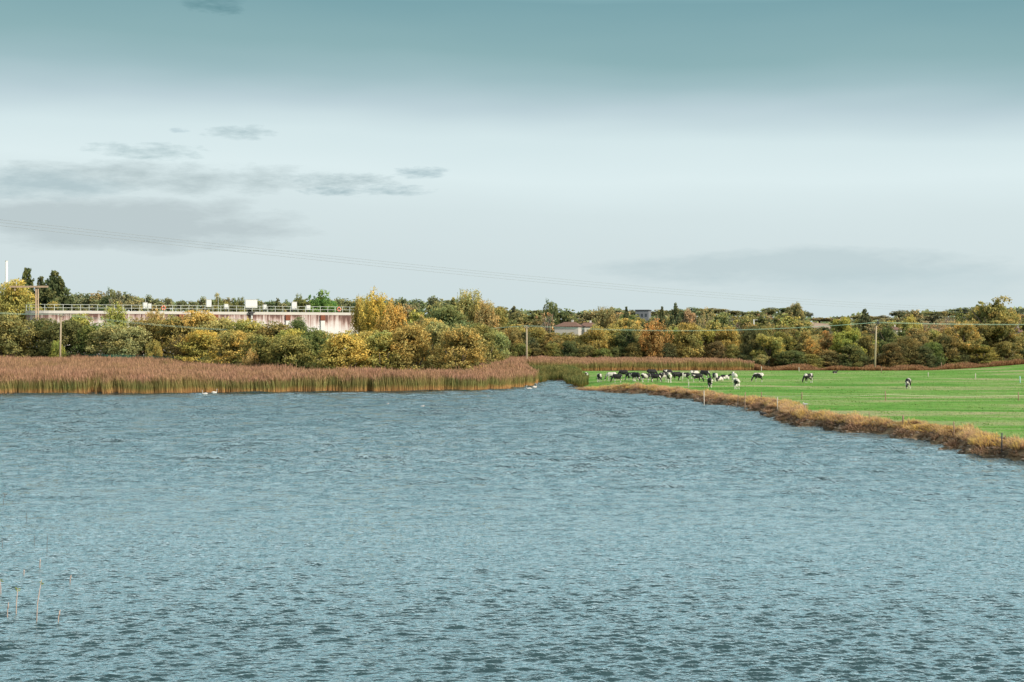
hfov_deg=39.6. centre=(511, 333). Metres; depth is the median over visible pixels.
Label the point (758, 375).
cow
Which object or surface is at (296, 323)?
bush
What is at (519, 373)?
reed bed
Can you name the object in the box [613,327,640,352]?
broadleaf tree
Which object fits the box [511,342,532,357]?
bush
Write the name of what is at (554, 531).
water
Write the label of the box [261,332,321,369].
bush
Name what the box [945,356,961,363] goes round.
bush
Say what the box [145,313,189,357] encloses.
bush
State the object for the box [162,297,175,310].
broadleaf tree
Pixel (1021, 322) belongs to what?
broadleaf tree
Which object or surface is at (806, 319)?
distant wood
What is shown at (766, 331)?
bush
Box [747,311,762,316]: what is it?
broadleaf tree
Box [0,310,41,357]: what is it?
bush
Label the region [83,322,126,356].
bush
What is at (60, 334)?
utility pole
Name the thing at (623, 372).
cow
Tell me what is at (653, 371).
cow
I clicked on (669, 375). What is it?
cow
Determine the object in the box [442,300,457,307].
broadleaf tree
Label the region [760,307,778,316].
broadleaf tree
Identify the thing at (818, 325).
stubble field
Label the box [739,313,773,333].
broadleaf tree
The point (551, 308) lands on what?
pine tree
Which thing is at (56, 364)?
reed bed
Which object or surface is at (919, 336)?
broadleaf tree
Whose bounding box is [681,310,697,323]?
broadleaf tree
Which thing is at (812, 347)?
tree
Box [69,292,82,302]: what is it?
broadleaf tree
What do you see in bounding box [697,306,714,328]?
bare tree
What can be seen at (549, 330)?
conifer
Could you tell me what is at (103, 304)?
broadleaf tree
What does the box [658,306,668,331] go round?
conifer
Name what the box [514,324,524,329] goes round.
broadleaf tree
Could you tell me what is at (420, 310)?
bare tree
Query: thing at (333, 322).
concrete tank
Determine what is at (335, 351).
bush
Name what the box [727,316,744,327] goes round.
bare tree
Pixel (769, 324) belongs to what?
bush
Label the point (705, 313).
broadleaf tree
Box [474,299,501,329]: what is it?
willow tree
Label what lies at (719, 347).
bush
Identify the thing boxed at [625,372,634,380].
cow
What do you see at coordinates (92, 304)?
broadleaf tree
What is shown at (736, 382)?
cow
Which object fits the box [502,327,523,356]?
bush
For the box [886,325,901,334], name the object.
house
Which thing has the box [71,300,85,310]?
broadleaf tree
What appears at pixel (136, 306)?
broadleaf tree
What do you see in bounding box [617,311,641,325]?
broadleaf tree
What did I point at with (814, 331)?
bush
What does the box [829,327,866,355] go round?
broadleaf tree
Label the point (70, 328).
bush
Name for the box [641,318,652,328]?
broadleaf tree
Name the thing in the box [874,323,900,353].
broadleaf tree
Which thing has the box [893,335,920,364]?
bush
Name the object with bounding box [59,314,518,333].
power wire
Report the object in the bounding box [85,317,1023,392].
ground
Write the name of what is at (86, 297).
broadleaf tree
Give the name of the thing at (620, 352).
bush
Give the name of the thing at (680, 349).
bush
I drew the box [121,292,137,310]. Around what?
broadleaf tree
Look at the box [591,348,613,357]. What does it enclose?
bush
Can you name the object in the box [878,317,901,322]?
broadleaf tree
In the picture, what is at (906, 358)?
bush
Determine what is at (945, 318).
bare tree
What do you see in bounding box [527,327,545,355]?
bush
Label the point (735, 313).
broadleaf tree
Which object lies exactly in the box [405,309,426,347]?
bush
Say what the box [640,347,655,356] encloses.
bush
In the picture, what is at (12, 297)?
willow tree
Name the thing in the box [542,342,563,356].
bush
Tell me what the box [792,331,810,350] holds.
broadleaf tree
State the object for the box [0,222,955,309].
overhead cable
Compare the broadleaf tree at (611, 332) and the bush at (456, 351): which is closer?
the bush at (456, 351)
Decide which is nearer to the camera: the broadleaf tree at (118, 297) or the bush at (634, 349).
the bush at (634, 349)
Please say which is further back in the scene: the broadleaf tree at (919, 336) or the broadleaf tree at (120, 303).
the broadleaf tree at (120, 303)
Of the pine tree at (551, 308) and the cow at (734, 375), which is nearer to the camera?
the cow at (734, 375)
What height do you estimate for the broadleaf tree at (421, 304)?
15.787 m
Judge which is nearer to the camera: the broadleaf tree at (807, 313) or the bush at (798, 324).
the bush at (798, 324)
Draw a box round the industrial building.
[635,310,651,320]
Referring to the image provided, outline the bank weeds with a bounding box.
[577,384,1023,457]
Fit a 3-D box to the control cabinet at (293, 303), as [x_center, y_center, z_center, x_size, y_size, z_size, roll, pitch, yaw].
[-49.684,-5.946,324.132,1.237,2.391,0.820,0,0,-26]
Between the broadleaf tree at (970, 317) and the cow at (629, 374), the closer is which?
the cow at (629, 374)
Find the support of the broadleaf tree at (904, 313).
on the ground at (656, 320)
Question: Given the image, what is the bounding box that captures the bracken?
[752,358,1023,370]
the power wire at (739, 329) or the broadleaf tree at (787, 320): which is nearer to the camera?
the power wire at (739, 329)
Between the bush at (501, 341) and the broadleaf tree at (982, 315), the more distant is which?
the broadleaf tree at (982, 315)
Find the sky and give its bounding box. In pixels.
[0,0,1023,321]
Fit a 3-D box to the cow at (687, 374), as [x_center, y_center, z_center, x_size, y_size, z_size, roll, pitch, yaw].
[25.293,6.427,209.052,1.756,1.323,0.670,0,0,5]
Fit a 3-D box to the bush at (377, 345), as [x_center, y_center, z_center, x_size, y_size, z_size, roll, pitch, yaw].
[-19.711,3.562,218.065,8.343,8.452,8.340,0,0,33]
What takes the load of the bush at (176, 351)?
on the ground at (656, 320)
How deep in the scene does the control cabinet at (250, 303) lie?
319.39 m
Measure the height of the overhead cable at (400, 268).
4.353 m
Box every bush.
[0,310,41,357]
[18,317,63,357]
[33,319,86,356]
[68,322,106,356]
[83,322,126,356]
[105,326,152,358]
[126,317,169,357]
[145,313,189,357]
[166,333,203,357]
[171,309,219,348]
[172,329,223,363]
[198,316,235,357]
[200,329,254,364]
[223,316,265,362]
[232,333,284,366]
[252,320,297,337]
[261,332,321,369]
[273,328,318,368]
[289,316,307,333]
[298,326,334,369]
[313,329,372,369]
[316,331,341,368]
[345,330,377,368]
[348,298,365,311]
[358,329,403,369]
[383,323,441,371]
[394,297,409,306]
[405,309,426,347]
[413,317,453,363]
[413,321,454,368]
[422,304,472,361]
[426,296,438,306]
[428,323,495,369]
[465,321,505,366]
[484,330,511,359]
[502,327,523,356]
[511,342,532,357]
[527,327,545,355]
[528,347,546,356]
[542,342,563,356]
[560,341,579,357]
[576,344,595,357]
[581,324,611,356]
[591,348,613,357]
[608,346,628,357]
[623,342,645,357]
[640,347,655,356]
[659,341,678,357]
[663,324,678,333]
[664,326,679,342]
[672,322,706,358]
[675,343,695,358]
[693,347,708,357]
[702,319,721,333]
[703,331,722,357]
[705,341,727,358]
[712,312,732,327]
[716,324,741,354]
[722,344,741,360]
[734,354,752,361]
[737,325,764,364]
[742,314,756,319]
[742,321,757,331]
[760,326,772,362]
[762,322,774,335]
[769,355,785,366]
[772,350,808,365]
[790,320,805,334]
[797,320,813,330]
[800,354,824,367]
[810,328,824,335]
[815,326,833,335]
[817,350,840,367]
[837,344,866,366]
[851,319,870,332]
[859,355,876,366]
[873,355,891,365]
[876,341,906,367]
[891,357,910,364]
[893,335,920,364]
[899,309,927,323]
[910,346,936,367]
[910,353,927,366]
[924,342,947,367]
[926,329,941,343]
[930,356,945,367]
[932,333,960,364]
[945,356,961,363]
[949,350,970,363]
[965,344,1000,363]
[966,352,980,362]
[992,341,1022,360]
[1006,308,1020,327]
[1016,347,1023,359]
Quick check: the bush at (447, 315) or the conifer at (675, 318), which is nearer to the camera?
the bush at (447, 315)
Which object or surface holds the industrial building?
on the ground at (656, 320)
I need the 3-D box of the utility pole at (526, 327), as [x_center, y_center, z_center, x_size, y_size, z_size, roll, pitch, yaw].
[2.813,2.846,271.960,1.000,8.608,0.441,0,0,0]
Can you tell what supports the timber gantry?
on the ground at (656, 320)
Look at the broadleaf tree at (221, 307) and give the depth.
428.83 m
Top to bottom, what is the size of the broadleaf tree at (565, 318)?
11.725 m
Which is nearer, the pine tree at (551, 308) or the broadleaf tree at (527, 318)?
the pine tree at (551, 308)
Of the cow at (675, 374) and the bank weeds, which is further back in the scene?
the cow at (675, 374)
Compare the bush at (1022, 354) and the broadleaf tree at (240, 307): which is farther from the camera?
the broadleaf tree at (240, 307)
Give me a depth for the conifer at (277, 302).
419.74 m
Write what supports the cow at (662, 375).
on the grass field at (905, 412)
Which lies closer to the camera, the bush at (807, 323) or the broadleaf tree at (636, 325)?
the broadleaf tree at (636, 325)
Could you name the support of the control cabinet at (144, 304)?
on the concrete tank
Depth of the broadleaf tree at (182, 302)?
1212.81 m
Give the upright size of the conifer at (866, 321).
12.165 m
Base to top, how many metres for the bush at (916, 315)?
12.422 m
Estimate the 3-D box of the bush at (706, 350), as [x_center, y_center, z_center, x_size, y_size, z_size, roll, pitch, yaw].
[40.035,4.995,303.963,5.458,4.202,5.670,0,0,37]
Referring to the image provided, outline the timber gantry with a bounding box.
[9,286,47,320]
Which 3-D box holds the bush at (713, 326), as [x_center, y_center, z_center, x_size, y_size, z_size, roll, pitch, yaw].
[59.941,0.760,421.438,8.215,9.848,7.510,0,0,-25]
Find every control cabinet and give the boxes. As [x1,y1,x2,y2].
[142,302,147,310]
[206,300,210,311]
[245,299,256,311]
[291,302,296,311]
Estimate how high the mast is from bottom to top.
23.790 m
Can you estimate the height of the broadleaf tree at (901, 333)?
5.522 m
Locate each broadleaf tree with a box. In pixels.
[0,296,9,314]
[29,301,59,334]
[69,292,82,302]
[70,313,93,351]
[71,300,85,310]
[78,293,92,310]
[87,298,98,310]
[89,290,104,305]
[94,297,112,310]
[112,291,124,306]
[112,298,123,310]
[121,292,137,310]
[123,299,142,310]
[132,296,143,309]
[142,294,153,310]
[148,298,162,310]
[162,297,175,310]
[173,300,188,310]
[187,300,200,310]
[196,296,209,311]
[206,299,215,310]
[209,292,229,311]
[215,297,231,310]
[229,296,247,311]
[252,299,266,311]
[264,300,275,311]
[273,302,285,311]
[283,299,293,311]
[293,294,311,311]
[303,289,339,311]
[334,297,343,312]
[341,298,353,312]
[397,303,416,320]
[409,299,426,313]
[413,314,423,326]
[425,301,441,314]
[426,295,442,307]
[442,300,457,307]
[492,306,512,330]
[506,318,516,326]
[507,311,524,324]
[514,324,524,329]
[517,319,545,333]
[518,331,540,348]
[522,312,543,324]
[528,310,542,315]
[536,331,563,354]
[554,308,580,323]
[554,312,575,325]
[554,332,578,352]
[566,332,588,353]
[575,309,598,322]
[604,325,622,354]
[607,318,635,329]
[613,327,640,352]
[614,310,630,318]
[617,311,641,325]
[622,320,642,339]
[634,317,645,328]
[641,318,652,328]
[651,310,668,315]
[681,308,696,326]
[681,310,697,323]
[687,307,703,311]
[694,329,715,354]
[696,308,729,313]
[696,309,714,323]
[726,310,741,316]
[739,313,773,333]
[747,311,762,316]
[750,333,784,365]
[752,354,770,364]
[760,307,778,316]
[771,313,783,322]
[771,324,796,339]
[771,331,797,365]
[773,322,793,334]
[776,313,799,326]
[777,307,791,316]
[785,302,806,322]
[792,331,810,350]
[793,330,819,351]
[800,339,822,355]
[802,310,813,319]
[809,317,835,322]
[811,334,826,357]
[817,330,841,354]
[828,316,851,333]
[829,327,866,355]
[850,315,872,320]
[857,331,879,357]
[869,315,890,319]
[873,320,891,330]
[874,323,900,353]
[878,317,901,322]
[888,321,916,330]
[889,310,907,318]
[895,330,905,335]
[899,312,927,315]
[903,327,932,346]
[921,313,943,328]
[924,311,941,315]
[942,321,985,352]
[946,307,971,316]
[964,309,979,322]
[967,295,1021,346]
[968,321,995,337]
[981,312,1023,349]
[1018,318,1023,330]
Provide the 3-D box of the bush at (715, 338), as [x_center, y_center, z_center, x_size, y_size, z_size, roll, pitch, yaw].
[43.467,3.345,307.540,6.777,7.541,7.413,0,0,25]
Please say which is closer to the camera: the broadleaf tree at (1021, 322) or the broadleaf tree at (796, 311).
the broadleaf tree at (1021, 322)
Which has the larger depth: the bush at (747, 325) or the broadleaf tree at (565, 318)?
the broadleaf tree at (565, 318)
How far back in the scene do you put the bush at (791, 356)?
276.53 m
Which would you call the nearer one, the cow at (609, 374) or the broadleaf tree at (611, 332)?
the cow at (609, 374)
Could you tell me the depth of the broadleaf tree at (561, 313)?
694.89 m
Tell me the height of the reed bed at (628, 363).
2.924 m
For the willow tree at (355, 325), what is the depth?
279.05 m
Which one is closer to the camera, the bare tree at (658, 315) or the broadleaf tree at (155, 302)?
the bare tree at (658, 315)
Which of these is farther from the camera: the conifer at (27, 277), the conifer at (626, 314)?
the conifer at (626, 314)
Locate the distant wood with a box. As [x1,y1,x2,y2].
[85,295,1023,324]
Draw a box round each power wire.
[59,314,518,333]
[67,314,526,332]
[531,322,873,329]
[532,323,864,330]
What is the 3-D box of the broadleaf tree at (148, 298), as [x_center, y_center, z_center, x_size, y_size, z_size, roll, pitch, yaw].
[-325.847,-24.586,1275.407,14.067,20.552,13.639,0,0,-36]
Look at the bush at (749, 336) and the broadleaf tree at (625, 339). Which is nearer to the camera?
the bush at (749, 336)
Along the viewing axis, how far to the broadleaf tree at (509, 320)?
520.89 m
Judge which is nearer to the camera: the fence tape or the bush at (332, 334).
the fence tape
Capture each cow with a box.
[596,373,601,381]
[604,372,615,380]
[610,374,622,381]
[618,370,627,374]
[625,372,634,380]
[632,372,640,381]
[641,373,652,381]
[647,369,657,373]
[650,373,661,381]
[659,372,669,381]
[667,372,671,382]
[672,372,680,377]
[678,372,689,380]
[691,373,703,381]
[700,370,710,378]
[707,377,712,387]
[712,373,717,381]
[732,372,737,382]
[733,379,739,388]
[751,373,763,381]
[802,373,812,382]
[904,378,911,388]
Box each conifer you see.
[20,267,40,308]
[33,270,81,310]
[34,276,44,310]
[273,298,282,311]
[448,297,457,306]
[509,306,522,324]
[543,317,554,332]
[623,306,629,319]
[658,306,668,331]
[668,302,682,327]
[855,308,873,334]
[954,308,965,322]
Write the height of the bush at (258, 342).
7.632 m
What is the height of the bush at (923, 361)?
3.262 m
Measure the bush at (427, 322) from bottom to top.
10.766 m
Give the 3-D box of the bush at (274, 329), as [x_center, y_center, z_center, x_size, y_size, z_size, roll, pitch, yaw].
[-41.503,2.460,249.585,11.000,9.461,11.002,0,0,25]
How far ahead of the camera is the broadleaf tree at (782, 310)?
1015.36 m
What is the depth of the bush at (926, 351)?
280.87 m
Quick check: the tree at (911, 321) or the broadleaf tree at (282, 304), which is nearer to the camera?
the tree at (911, 321)
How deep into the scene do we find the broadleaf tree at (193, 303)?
1218.16 m
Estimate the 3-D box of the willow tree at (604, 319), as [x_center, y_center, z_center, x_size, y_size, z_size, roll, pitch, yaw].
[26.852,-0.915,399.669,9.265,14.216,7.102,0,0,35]
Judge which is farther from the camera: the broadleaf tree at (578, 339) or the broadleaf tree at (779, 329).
the broadleaf tree at (779, 329)
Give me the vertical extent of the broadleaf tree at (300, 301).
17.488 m
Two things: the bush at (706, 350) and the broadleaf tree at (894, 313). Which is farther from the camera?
the broadleaf tree at (894, 313)
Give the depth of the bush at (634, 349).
301.65 m
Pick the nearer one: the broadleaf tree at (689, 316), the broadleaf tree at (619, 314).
the broadleaf tree at (689, 316)
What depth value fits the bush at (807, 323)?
506.12 m
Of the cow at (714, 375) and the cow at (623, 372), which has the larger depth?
the cow at (623, 372)
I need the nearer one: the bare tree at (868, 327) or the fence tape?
the fence tape
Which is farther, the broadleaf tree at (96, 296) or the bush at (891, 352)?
the broadleaf tree at (96, 296)
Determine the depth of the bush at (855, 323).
520.15 m
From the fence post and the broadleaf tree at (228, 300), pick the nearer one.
the fence post
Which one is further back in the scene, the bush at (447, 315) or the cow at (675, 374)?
the bush at (447, 315)
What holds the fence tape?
attached to the fence post
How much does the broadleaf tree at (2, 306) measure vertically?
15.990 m
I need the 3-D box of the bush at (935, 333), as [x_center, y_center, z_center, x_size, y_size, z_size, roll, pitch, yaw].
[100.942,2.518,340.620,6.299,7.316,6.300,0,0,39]
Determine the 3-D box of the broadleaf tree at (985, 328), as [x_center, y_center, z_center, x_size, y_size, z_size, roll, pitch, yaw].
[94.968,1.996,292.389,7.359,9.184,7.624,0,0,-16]
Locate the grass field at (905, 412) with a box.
[580,364,1023,439]
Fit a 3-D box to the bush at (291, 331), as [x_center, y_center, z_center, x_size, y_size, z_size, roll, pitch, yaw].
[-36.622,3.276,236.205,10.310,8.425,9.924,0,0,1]
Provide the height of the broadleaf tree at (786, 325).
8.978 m
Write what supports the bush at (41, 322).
on the ground at (656, 320)
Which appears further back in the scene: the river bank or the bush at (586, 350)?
the bush at (586, 350)
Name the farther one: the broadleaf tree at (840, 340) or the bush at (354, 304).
the bush at (354, 304)
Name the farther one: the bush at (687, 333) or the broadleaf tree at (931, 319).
the broadleaf tree at (931, 319)
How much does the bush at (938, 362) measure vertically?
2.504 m
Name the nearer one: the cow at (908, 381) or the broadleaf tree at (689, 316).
the cow at (908, 381)
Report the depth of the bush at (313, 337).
226.74 m
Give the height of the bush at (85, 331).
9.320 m
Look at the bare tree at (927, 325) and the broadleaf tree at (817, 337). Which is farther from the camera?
the bare tree at (927, 325)
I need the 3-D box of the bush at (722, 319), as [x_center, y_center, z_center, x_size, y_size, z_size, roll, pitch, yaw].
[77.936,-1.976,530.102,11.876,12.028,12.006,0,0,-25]
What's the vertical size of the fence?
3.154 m
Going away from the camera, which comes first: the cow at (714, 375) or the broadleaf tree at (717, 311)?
the cow at (714, 375)
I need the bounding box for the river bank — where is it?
[556,379,1023,460]
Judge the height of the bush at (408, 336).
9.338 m
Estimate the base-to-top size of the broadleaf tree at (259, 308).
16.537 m
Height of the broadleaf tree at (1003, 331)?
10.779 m
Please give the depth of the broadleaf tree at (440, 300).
1011.45 m
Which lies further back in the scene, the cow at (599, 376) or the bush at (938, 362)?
the bush at (938, 362)
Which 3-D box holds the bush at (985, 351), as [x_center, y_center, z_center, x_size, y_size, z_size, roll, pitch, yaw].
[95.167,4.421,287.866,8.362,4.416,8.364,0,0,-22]
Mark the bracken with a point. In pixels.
(808, 367)
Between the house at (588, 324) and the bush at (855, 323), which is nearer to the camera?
the house at (588, 324)
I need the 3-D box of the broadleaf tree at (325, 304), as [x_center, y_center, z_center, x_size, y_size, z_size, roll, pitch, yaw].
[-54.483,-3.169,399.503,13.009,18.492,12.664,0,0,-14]
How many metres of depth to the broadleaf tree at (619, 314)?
693.45 m
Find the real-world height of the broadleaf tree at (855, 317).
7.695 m
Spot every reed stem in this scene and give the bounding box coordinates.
[15,587,19,613]
[36,580,43,620]
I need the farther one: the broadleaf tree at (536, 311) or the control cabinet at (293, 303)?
the broadleaf tree at (536, 311)
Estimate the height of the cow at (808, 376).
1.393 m
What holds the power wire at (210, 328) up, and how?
attached to the utility pole at (526, 327)
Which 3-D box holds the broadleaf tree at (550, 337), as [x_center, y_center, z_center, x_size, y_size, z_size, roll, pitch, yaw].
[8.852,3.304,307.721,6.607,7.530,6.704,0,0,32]
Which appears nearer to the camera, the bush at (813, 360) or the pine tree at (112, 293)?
the bush at (813, 360)
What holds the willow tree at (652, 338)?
on the ground at (656, 320)
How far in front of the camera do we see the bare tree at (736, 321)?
528.38 m
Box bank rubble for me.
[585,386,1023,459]
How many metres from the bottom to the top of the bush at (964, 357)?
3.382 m
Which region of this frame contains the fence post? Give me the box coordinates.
[1001,433,1002,451]
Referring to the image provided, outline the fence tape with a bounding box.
[762,394,1023,396]
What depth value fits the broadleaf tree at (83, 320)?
290.41 m
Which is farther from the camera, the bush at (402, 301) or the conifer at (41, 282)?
the bush at (402, 301)
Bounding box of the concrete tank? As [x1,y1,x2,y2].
[22,304,357,359]
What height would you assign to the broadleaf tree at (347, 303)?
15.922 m
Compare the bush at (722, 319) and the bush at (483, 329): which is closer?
the bush at (483, 329)
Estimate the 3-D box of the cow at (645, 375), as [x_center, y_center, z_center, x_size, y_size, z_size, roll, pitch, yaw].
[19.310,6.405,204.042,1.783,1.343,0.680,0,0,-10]
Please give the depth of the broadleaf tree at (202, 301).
1281.32 m
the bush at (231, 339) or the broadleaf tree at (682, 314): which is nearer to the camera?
the bush at (231, 339)
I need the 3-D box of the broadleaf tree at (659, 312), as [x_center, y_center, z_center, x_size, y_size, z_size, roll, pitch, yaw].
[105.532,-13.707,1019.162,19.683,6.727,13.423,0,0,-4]
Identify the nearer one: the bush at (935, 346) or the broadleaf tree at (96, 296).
the bush at (935, 346)
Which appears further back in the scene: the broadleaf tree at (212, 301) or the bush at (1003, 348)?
the broadleaf tree at (212, 301)
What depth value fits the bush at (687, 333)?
302.48 m
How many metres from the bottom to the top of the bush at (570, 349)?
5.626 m
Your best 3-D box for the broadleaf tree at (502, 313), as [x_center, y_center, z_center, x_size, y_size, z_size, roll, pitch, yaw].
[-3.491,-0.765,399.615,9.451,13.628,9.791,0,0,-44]
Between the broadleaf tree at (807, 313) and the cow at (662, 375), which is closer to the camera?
the cow at (662, 375)
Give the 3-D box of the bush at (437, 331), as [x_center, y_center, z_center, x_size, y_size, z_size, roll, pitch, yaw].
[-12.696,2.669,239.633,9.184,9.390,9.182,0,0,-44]
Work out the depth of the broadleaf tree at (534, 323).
508.22 m
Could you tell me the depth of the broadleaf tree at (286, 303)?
1237.00 m
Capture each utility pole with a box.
[58,314,61,356]
[524,326,528,358]
[874,321,878,367]
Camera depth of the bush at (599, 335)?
305.63 m
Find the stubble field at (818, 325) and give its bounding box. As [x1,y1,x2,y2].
[811,322,830,327]
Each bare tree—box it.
[407,299,426,314]
[411,307,427,316]
[533,313,554,331]
[651,310,667,324]
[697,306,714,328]
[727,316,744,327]
[730,319,748,334]
[863,324,881,335]
[921,321,944,332]
[929,318,958,332]
[933,310,958,324]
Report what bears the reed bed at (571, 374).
on the ground at (656, 320)
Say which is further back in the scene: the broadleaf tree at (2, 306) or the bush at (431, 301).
the bush at (431, 301)
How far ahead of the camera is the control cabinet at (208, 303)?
315.07 m
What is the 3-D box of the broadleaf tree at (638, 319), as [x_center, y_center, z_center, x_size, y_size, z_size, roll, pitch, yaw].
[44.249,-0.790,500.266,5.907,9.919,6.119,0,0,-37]
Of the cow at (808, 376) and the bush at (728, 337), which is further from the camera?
the bush at (728, 337)
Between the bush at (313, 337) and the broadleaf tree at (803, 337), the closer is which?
the bush at (313, 337)
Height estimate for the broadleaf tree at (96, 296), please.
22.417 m
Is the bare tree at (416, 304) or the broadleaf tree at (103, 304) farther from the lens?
the broadleaf tree at (103, 304)
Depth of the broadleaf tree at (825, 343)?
289.02 m
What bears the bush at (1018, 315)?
on the ground at (656, 320)
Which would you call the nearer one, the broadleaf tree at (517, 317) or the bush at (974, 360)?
the bush at (974, 360)
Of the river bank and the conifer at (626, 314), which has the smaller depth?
the river bank
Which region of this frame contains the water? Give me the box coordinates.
[0,379,1023,681]
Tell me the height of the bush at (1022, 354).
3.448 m
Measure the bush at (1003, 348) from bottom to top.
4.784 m
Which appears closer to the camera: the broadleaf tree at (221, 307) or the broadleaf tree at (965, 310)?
the broadleaf tree at (221, 307)
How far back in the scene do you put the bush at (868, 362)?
281.11 m
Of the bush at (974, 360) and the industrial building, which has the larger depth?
the industrial building
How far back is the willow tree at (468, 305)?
370.53 m
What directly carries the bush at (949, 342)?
on the ground at (656, 320)
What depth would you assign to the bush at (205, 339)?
248.14 m
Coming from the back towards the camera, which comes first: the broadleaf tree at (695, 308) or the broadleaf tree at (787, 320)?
the broadleaf tree at (695, 308)
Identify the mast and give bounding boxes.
[5,261,7,281]
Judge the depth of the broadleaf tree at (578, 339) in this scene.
307.66 m
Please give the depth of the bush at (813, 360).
276.72 m
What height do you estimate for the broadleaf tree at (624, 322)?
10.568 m
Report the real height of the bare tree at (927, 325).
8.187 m
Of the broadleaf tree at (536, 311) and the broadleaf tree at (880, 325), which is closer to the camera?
the broadleaf tree at (880, 325)
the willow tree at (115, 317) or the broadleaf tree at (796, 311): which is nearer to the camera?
the willow tree at (115, 317)
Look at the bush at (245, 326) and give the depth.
256.09 m
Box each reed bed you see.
[0,353,516,374]
[0,358,538,393]
[511,355,754,370]
[530,363,589,386]
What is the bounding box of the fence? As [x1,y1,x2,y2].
[81,354,204,360]
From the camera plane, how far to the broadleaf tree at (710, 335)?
304.84 m
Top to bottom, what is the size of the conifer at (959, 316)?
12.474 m
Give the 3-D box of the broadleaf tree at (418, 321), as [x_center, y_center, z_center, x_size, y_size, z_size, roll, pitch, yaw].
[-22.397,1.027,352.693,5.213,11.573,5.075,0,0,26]
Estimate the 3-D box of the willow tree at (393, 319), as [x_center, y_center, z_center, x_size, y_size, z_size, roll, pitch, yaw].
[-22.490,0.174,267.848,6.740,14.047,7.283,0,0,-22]
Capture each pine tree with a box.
[105,287,115,307]
[541,298,558,324]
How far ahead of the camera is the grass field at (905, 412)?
176.83 m
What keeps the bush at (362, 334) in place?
on the ground at (656, 320)
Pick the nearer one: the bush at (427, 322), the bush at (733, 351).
the bush at (733, 351)
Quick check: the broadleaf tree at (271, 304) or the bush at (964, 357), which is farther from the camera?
the broadleaf tree at (271, 304)
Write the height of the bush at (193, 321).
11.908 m
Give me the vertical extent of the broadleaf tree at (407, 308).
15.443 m
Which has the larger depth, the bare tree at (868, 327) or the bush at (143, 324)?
the bare tree at (868, 327)
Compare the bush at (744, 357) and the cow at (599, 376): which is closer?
the cow at (599, 376)
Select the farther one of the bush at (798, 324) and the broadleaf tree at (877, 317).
the broadleaf tree at (877, 317)
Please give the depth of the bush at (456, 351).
214.74 m
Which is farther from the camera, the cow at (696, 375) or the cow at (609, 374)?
the cow at (609, 374)
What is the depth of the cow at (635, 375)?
205.88 m
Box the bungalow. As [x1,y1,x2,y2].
[553,320,585,335]
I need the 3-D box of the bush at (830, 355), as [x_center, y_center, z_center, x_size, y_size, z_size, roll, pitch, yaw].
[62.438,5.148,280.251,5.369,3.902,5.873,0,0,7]
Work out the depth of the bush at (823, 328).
529.27 m
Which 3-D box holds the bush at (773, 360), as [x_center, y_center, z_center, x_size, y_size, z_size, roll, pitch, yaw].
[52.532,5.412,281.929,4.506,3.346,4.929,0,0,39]
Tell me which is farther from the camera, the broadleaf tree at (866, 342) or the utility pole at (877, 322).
the broadleaf tree at (866, 342)
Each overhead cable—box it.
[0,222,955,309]
[6,220,963,307]
[6,226,945,311]
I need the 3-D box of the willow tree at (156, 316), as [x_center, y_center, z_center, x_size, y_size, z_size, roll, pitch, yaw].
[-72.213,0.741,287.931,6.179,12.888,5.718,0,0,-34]
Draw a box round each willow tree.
[0,278,42,354]
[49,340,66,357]
[99,302,131,345]
[145,305,164,330]
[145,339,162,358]
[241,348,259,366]
[350,293,369,336]
[357,286,388,332]
[373,298,407,347]
[456,288,482,324]
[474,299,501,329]
[594,306,619,330]
[638,318,673,357]
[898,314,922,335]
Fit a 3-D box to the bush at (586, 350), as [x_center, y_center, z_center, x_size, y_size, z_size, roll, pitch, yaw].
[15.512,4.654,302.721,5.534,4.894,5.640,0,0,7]
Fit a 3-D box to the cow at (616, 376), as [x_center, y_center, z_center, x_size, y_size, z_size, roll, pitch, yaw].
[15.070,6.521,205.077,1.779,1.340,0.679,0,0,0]
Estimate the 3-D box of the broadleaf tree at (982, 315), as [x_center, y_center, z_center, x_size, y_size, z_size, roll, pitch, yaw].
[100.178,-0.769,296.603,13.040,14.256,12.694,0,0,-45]
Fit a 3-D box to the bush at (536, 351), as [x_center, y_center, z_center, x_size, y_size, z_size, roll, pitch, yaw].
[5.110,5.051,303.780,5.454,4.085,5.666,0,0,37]
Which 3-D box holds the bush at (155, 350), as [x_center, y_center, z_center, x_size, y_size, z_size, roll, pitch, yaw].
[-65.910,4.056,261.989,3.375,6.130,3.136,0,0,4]
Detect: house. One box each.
[581,321,594,333]
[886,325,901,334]
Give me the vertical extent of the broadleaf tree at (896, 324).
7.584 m
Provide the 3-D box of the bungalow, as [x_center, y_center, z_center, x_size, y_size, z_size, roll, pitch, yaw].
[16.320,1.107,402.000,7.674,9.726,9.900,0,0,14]
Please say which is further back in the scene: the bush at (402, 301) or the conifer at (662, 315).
the bush at (402, 301)
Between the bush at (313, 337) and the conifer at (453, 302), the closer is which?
the bush at (313, 337)
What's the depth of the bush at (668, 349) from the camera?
300.77 m
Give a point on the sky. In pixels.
(862, 152)
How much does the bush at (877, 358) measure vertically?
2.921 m
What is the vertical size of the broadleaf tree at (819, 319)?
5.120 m

